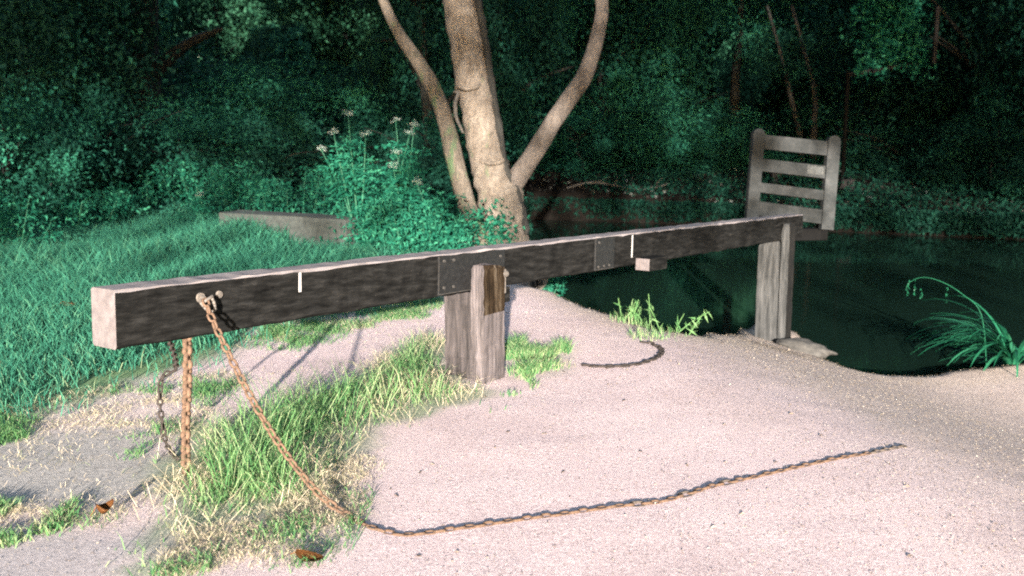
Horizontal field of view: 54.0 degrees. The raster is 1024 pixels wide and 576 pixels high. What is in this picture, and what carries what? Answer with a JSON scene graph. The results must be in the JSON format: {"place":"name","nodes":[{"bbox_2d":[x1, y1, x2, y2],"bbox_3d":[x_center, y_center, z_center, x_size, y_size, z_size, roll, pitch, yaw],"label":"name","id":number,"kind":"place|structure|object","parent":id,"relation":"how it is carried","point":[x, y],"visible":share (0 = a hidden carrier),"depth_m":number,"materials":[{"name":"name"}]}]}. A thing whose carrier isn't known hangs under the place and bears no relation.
{"place":"outdoors","nodes":[
{"label":"outdoors","id":0,"kind":"place"},
{"bbox_2d":[0,191,448,427],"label":"lawn grass","id":1,"kind":"structure","parent":0,"point":[40,282],"depth_m":9.86,"materials":[{"name":"green plant"}]},
{"bbox_2d":[58,301,76,305],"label":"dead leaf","id":2,"kind":"object","parent":1,"relation":"on","point":[71,303],"visible":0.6,"depth_m":8.23,"materials":[{"name":"plant"}]},
{"bbox_2d":[0,142,1023,575],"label":"ground","id":3,"kind":"structure","parent":0,"point":[432,484],"depth_m":4.82,"materials":[{"name":"beige sand"}]},
{"bbox_2d":[0,186,73,248],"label":"weed clump","id":4,"kind":"object","parent":3,"relation":"on","point":[6,222],"visible":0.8,"depth_m":11.74,"materials":[{"name":"green plant"}]},
{"bbox_2d":[0,185,134,236],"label":"weed clump","id":5,"kind":"object","parent":3,"relation":"on","point":[113,207],"visible":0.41,"depth_m":13.87,"materials":[{"name":"green plant"}]},
{"bbox_2d":[0,70,158,229],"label":"shrub","id":6,"kind":"object","parent":3,"relation":"on","point":[60,161],"visible":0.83,"depth_m":13.97,"materials":[{"name":"green plant"}]},
{"bbox_2d":[0,0,181,191],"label":"woodland tree","id":7,"kind":"object","parent":3,"relation":"on","point":[136,23],"visible":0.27,"depth_m":19.46,"materials":[{"name":"green plant"}]},
{"bbox_2d":[0,0,195,191],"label":"woodland tree","id":8,"kind":"object","parent":3,"relation":"on","point":[52,28],"visible":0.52,"depth_m":16.70,"materials":[{"name":"green plant"}]},
{"bbox_2d":[4,66,195,219],"bbox_3d":[-6.763,-2.058,16.351,3.232,3.052,4.006,-8,12,-38],"label":"shrub","id":9,"kind":"object","parent":3,"relation":"on","point":[90,90],"visible":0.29,"depth_m":16.01,"materials":[{"name":"green plant"}]},
{"bbox_2d":[90,499,113,515],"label":"dead leaf","id":10,"kind":"object","parent":3,"relation":"on","point":[103,508],"visible":1,"depth_m":4.09,"materials":[{"name":"orange plant"}]},
{"bbox_2d":[13,171,207,219],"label":"weed clump","id":11,"kind":"object","parent":3,"relation":"on","point":[152,199],"visible":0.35,"depth_m":15.17,"materials":[{"name":"green plant"}]},
{"bbox_2d":[108,0,244,162],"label":"woodland tree","id":12,"kind":"object","parent":3,"relation":"on","point":[187,44],"visible":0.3,"depth_m":20.82,"materials":[{"name":"green plant"}]},
{"bbox_2d":[131,179,247,226],"bbox_3d":[-4.384,-1.046,13.986,1.432,0.918,1.277,4,10,22],"label":"cow parsley","id":13,"kind":"object","parent":3,"relation":"on","point":[198,207],"visible":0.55,"depth_m":13.88,"materials":[{"name":"plant"}]},
{"bbox_2d":[81,86,302,204],"bbox_3d":[-5.705,-2.042,17.525,4.194,2.873,4.149,-4,10,-23],"label":"shrub","id":14,"kind":"object","parent":3,"relation":"on","point":[181,130],"visible":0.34,"depth_m":16.79,"materials":[{"name":"green plant"}]},
{"bbox_2d":[145,155,270,212],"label":"weed clump","id":15,"kind":"object","parent":3,"relation":"on","point":[234,184],"visible":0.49,"depth_m":15.64,"materials":[{"name":"green plant"}]},
{"bbox_2d":[114,18,331,166],"bbox_3d":[-7.487,-3.673,25.651,5.939,5.998,9.130,-3,10,-17],"label":"woodland tree","id":16,"kind":"object","parent":3,"relation":"on","point":[216,73],"visible":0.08,"depth_m":24.66,"materials":[{"name":"green plant"}]},
{"bbox_2d":[136,98,369,212],"bbox_3d":[-4.224,-1.900,16.905,3.926,2.544,3.062,0,9,0],"label":"shrub","id":17,"kind":"object","parent":3,"relation":"on","point":[298,130],"visible":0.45,"depth_m":16.59,"materials":[{"name":"green plant"}]},
{"bbox_2d":[172,0,352,66],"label":"tree","id":18,"kind":"object","parent":3,"relation":"on","point":[185,24],"visible":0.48,"depth_m":49.42,"materials":[{"name":"green plant"}]},
{"bbox_2d":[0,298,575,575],"bbox_3d":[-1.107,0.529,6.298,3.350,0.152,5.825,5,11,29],"label":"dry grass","id":19,"kind":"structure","parent":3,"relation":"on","point":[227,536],"depth_m":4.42,"materials":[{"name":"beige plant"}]},
{"bbox_2d":[197,163,379,213],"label":"weed clump","id":20,"kind":"object","parent":3,"relation":"on","point":[274,196],"visible":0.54,"depth_m":14.55,"materials":[{"name":"green plant"}]},
{"bbox_2d":[162,34,421,189],"bbox_3d":[-5.196,-3.340,23.328,7.792,4.742,4.802,-8,12,-41],"label":"shrub","id":21,"kind":"object","parent":3,"relation":"on","point":[277,94],"visible":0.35,"depth_m":22.70,"materials":[{"name":"green plant"}]},
{"bbox_2d":[219,210,365,250],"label":"wall","id":22,"kind":"structure","parent":3,"relation":"on","point":[309,226],"depth_m":12.32,"materials":[{"name":"concrete"}]},
{"bbox_2d":[207,0,391,66],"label":"tree","id":23,"kind":"object","parent":3,"relation":"on","point":[318,27],"visible":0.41,"depth_m":47.27,"materials":[{"name":"green plant"}]},
{"bbox_2d":[290,549,323,561],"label":"dead leaf","id":24,"kind":"object","parent":3,"relation":"on","point":[302,553],"visible":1,"depth_m":3.70,"materials":[{"name":"orange plant"}]},
{"bbox_2d":[0,297,686,575],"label":"tussock grass","id":25,"kind":"structure","parent":3,"relation":"on","point":[515,348],"depth_m":5.21,"materials":[{"name":"green plant"}]},
{"bbox_2d":[312,110,384,248],"bbox_3d":[-1.961,-1.262,12.208,1.034,1.790,1.006,8,13,42],"label":"cow parsley","id":26,"kind":"object","parent":3,"relation":"on","point":[337,162],"visible":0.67,"depth_m":12.07,"materials":[{"name":"green plant"}]},
{"bbox_2d":[319,163,431,218],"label":"weed clump","id":27,"kind":"object","parent":3,"relation":"on","point":[378,178],"visible":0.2,"depth_m":13.23,"materials":[{"name":"green plant"}]},
{"bbox_2d":[325,117,478,249],"bbox_3d":[-1.347,-1.142,11.951,1.927,1.763,1.219,0,9,0],"label":"cow parsley","id":28,"kind":"object","parent":3,"relation":"on","point":[397,154],"visible":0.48,"depth_m":11.96,"materials":[{"name":"green plant"}]},
{"bbox_2d":[342,209,482,254],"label":"weed clump","id":29,"kind":"object","parent":3,"relation":"on","point":[436,239],"visible":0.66,"depth_m":11.06,"materials":[{"name":"green plant"}]},
{"bbox_2d":[347,191,486,254],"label":"weed clump","id":30,"kind":"object","parent":3,"relation":"on","point":[384,208],"visible":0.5,"depth_m":11.49,"materials":[{"name":"green plant"}]},
{"bbox_2d":[360,149,487,254],"bbox_3d":[-1.054,-0.916,11.614,1.548,1.378,1.008,0,9,0],"label":"cow parsley","id":31,"kind":"object","parent":3,"relation":"on","point":[396,180],"visible":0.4,"depth_m":11.65,"materials":[{"name":"plant"}]},
{"bbox_2d":[319,0,540,188],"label":"woodland tree","id":32,"kind":"object","parent":3,"relation":"on","point":[391,72],"visible":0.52,"depth_m":23.44,"materials":[{"name":"green plant"}]},
{"bbox_2d":[360,109,533,241],"bbox_3d":[-1.235,-1.830,17.411,3.172,2.713,3.218,-7,12,-38],"label":"shrub","id":33,"kind":"object","parent":3,"relation":"on","point":[437,175],"visible":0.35,"depth_m":16.86,"materials":[{"name":"green plant"}]},
{"bbox_2d":[174,0,774,104],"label":"sunlit wood","id":34,"kind":"object","parent":3,"relation":"on","point":[237,42],"depth_m":75.22,"materials":[{"name":"green plant"}]},
{"bbox_2d":[444,263,509,383],"bbox_3d":[-0.217,0.250,6.435,0.366,0.863,0.367,7,11,35],"label":"beam rest","id":35,"kind":"object","parent":3,"relation":"on","point":[474,331],"visible":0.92,"depth_m":6.29,"materials":[{"name":"wood"}]},
{"bbox_2d":[91,214,802,349],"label":"balance beam","id":36,"kind":"structure","parent":35,"relation":"on","point":[124,315],"depth_m":5.45,"materials":[{"name":"black wood"}]},
{"bbox_2d":[157,341,178,462],"bbox_3d":[-1.628,0.495,4.830,0.113,0.663,0.359,-5,11,-29],"label":"chain","id":37,"kind":"object","parent":36,"relation":"hanging from","point":[172,349],"visible":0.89,"depth_m":4.94,"materials":[{"name":"metal"}]},
{"bbox_2d":[180,338,192,475],"bbox_3d":[-1.483,0.525,4.574,0.057,0.648,0.165,0,9,0],"label":"chain","id":38,"kind":"object","parent":36,"relation":"hanging from","point":[185,434],"visible":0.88,"depth_m":4.57,"materials":[{"name":"brown metal"}]},
{"bbox_2d":[199,295,907,536],"bbox_3d":[0.373,0.496,4.439,3.486,0.884,0.896,-1,9,-8],"label":"chain","id":39,"kind":"object","parent":36,"relation":"hanging from","point":[207,309],"visible":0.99,"depth_m":4.29,"materials":[{"name":"metal"}]},
{"bbox_2d":[348,0,613,179],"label":"woodland tree","id":40,"kind":"object","parent":3,"relation":"on","point":[546,49],"visible":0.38,"depth_m":25.35,"materials":[{"name":"green plant"}]},
{"bbox_2d":[378,0,608,289],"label":"forked tree","id":41,"kind":"object","parent":3,"relation":"on","point":[499,184],"visible":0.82,"depth_m":12.39,"materials":[{"name":"beige plant"}]},
{"bbox_2d":[0,0,1023,167],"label":"distant wood","id":42,"kind":"object","parent":3,"relation":"on","point":[281,40],"visible":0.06,"depth_m":41.15,"materials":[{"name":"green plant"}]},
{"bbox_2d":[1,92,1023,239],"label":"undergrowth","id":43,"kind":"object","parent":3,"relation":"on","point":[1005,221],"visible":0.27,"depth_m":26.04,"materials":[{"name":"green plant"}]},
{"bbox_2d":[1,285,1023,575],"bbox_3d":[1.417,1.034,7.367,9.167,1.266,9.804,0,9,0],"label":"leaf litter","id":44,"kind":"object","parent":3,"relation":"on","point":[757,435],"visible":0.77,"depth_m":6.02,"materials":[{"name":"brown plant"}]},
{"bbox_2d":[542,275,570,296],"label":"weed clump","id":45,"kind":"object","parent":3,"relation":"on","point":[549,288],"visible":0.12,"depth_m":13.31,"materials":[{"name":"green plant"}]},
{"bbox_2d":[447,0,721,155],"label":"woodland tree","id":46,"kind":"object","parent":3,"relation":"on","point":[609,46],"visible":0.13,"depth_m":32.15,"materials":[{"name":"green plant"}]},
{"bbox_2d":[512,104,660,183],"bbox_3d":[2.197,-4.150,30.329,4.910,2.873,4.841,-4,10,-22],"label":"shrub","id":47,"kind":"object","parent":3,"relation":"on","point":[602,145],"visible":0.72,"depth_m":29.65,"materials":[{"name":"green plant"}]},
{"bbox_2d":[567,177,668,189],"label":"fallen branch","id":48,"kind":"object","parent":3,"relation":"on","point":[580,184],"visible":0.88,"depth_m":27.37,"materials":[{"name":"brown wood"}]},
{"bbox_2d":[501,0,741,161],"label":"woodland tree","id":49,"kind":"object","parent":3,"relation":"on","point":[669,52],"visible":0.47,"depth_m":30.89,"materials":[{"name":"green plant"}]},
{"bbox_2d":[581,341,664,367],"bbox_3d":[0.862,0.475,7.024,0.353,0.056,0.980,6,11,31],"label":"chain","id":50,"kind":"object","parent":3,"relation":"on","point":[661,349],"visible":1,"depth_m":6.76,"materials":[{"name":"metal"}]},
{"bbox_2d":[615,298,640,320],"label":"bank plant","id":51,"kind":"object","parent":3,"relation":"on","point":[637,302],"visible":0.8,"depth_m":8.50,"materials":[{"name":"green plant"}]},
{"bbox_2d":[626,305,645,324],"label":"bank plant","id":52,"kind":"object","parent":3,"relation":"on","point":[635,315],"visible":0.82,"depth_m":8.46,"materials":[{"name":"green plant"}]},
{"bbox_2d":[643,294,662,332],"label":"bank plant","id":53,"kind":"object","parent":3,"relation":"on","point":[649,313],"visible":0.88,"depth_m":8.04,"materials":[{"name":"green plant"}]},
{"bbox_2d":[568,73,756,177],"bbox_3d":[4.527,-4.453,30.671,5.373,4.104,5.301,7,12,36],"label":"shrub","id":54,"kind":"object","parent":3,"relation":"on","point":[659,148],"visible":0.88,"depth_m":29.74,"materials":[{"name":"green plant"}]},
{"bbox_2d":[675,310,711,334],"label":"bank plant","id":55,"kind":"object","parent":3,"relation":"on","point":[689,324],"visible":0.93,"depth_m":8.41,"materials":[{"name":"green plant"}]},
{"bbox_2d":[652,101,799,174],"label":"shrub","id":56,"kind":"object","parent":3,"relation":"on","point":[741,135],"visible":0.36,"depth_m":30.37,"materials":[{"name":"green plant"}]},
{"bbox_2d":[637,0,832,146],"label":"woodland tree","id":57,"kind":"object","parent":3,"relation":"on","point":[739,22],"visible":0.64,"depth_m":33.52,"materials":[{"name":"green plant"}]},
{"bbox_2d":[710,31,775,107],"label":"tree","id":58,"kind":"object","parent":3,"relation":"on","point":[750,93],"visible":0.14,"depth_m":58.96,"materials":[{"name":"green plant"}]},
{"bbox_2d":[507,154,1023,222],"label":"bank litter","id":59,"kind":"object","parent":3,"relation":"on","point":[690,194],"visible":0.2,"depth_m":27.54,"materials":[{"name":"green plant"}]},
{"bbox_2d":[769,173,780,184],"bbox_3d":[7.337,-2.991,28.046,0.292,0.623,0.254,0,9,0],"label":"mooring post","id":60,"kind":"object","parent":3,"relation":"on","point":[774,175],"visible":0.24,"depth_m":27.93,"materials":[{"name":"brown wood"}]},
{"bbox_2d":[755,223,795,342],"bbox_3d":[2.798,0.000,10.717,0.352,1.417,0.183,7,11,35],"label":"beam rest","id":61,"kind":"object","parent":3,"relation":"on","point":[775,275],"visible":0.86,"depth_m":10.65,"materials":[{"name":"grey wood"}]},
{"bbox_2d":[726,5,844,163],"bbox_3d":[8.441,-6.065,31.276,3.817,5.356,2.796,-6,11,-33],"label":"sapling","id":62,"kind":"object","parent":3,"relation":"on","point":[783,62],"visible":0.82,"depth_m":30.94,"materials":[{"name":"green plant"}]},
{"bbox_2d":[758,216,827,240],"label":"lock gate","id":63,"kind":"structure","parent":3,"relation":"on","point":[811,233],"depth_m":11.73,"materials":[{"name":"wood"}]},
{"bbox_2d":[744,128,840,230],"bbox_3d":[3.237,-1.191,11.609,1.058,1.225,0.090,5,0,-8],"label":"guard rail","id":64,"kind":"object","parent":63,"relation":"attached to","point":[823,216],"visible":0.94,"depth_m":11.58,"materials":[{"name":"grey wood"}]},
{"bbox_2d":[775,338,837,358],"bbox_3d":[3.047,0.631,10.448,0.657,0.177,0.372,16,17,32],"label":"footing stone","id":65,"kind":"object","parent":3,"relation":"on","point":[807,346],"visible":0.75,"depth_m":10.34,"materials":[{"name":"grey stone"}]},
{"bbox_2d":[752,5,862,163],"bbox_3d":[9.208,-6.040,31.135,3.966,5.365,2.518,0,9,0],"label":"sapling","id":66,"kind":"object","parent":3,"relation":"on","point":[811,75],"visible":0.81,"depth_m":30.92,"materials":[{"name":"green plant"}]},
{"bbox_2d":[768,95,882,158],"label":"shrub","id":67,"kind":"object","parent":3,"relation":"on","point":[825,125],"visible":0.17,"depth_m":32.18,"materials":[{"name":"green plant"}]},
{"bbox_2d":[837,179,854,191],"bbox_3d":[8.961,-2.666,27.041,0.414,0.521,0.383,0,9,0],"label":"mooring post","id":68,"kind":"object","parent":3,"relation":"on","point":[844,185],"visible":0.45,"depth_m":26.86,"materials":[{"name":"brown wood"}]},
{"bbox_2d":[768,0,1006,135],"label":"woodland tree","id":69,"kind":"object","parent":3,"relation":"on","point":[864,88],"visible":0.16,"depth_m":32.05,"materials":[{"name":"green plant"}]},
{"bbox_2d":[839,0,939,178],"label":"sapling","id":70,"kind":"object","parent":3,"relation":"on","point":[890,42],"visible":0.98,"depth_m":26.86,"materials":[{"name":"green plant"}]},
{"bbox_2d":[812,114,987,178],"bbox_3d":[11.591,-3.761,29.755,6.167,2.713,3.762,0,9,0],"label":"shrub","id":71,"kind":"object","parent":3,"relation":"on","point":[857,154],"visible":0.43,"depth_m":29.48,"materials":[{"name":"green plant"}]},
{"bbox_2d":[804,0,1023,159],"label":"woodland tree","id":72,"kind":"object","parent":3,"relation":"on","point":[910,107],"visible":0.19,"depth_m":30.59,"materials":[{"name":"green plant"}]},
{"bbox_2d":[905,277,986,364],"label":"sedge stalk","id":73,"kind":"object","parent":3,"relation":"on","point":[946,302],"visible":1,"depth_m":10.47,"materials":[{"name":"green plant"}]},
{"bbox_2d":[892,0,1023,179],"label":"woodland tree","id":74,"kind":"object","parent":3,"relation":"on","point":[988,91],"visible":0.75,"depth_m":27.59,"materials":[{"name":"green plant"}]},
{"bbox_2d":[901,103,1023,203],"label":"shrub","id":75,"kind":"object","parent":3,"relation":"on","point":[1011,180],"visible":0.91,"depth_m":26.14,"materials":[{"name":"green plant"}]},
{"bbox_2d":[908,296,1023,376],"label":"sedge","id":76,"kind":"object","parent":3,"relation":"on","point":[1008,353],"visible":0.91,"depth_m":10.53,"materials":[{"name":"green plant"}]},
{"bbox_2d":[940,341,1023,366],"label":"sedge","id":77,"kind":"object","parent":3,"relation":"on","point":[988,359],"visible":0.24,"depth_m":11.07,"materials":[{"name":"green plant"}]},
{"bbox_2d":[964,0,1023,133],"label":"woodland tree","id":78,"kind":"object","parent":3,"relation":"on","point":[1020,72],"visible":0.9,"depth_m":24.35,"materials":[{"name":"green plant"}]},
{"bbox_2d":[528,219,1023,376],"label":"water","id":79,"kind":"structure","parent":0,"point":[855,306],"depth_m":15.79,"materials":[{"name":"green liquid"}]}
]}

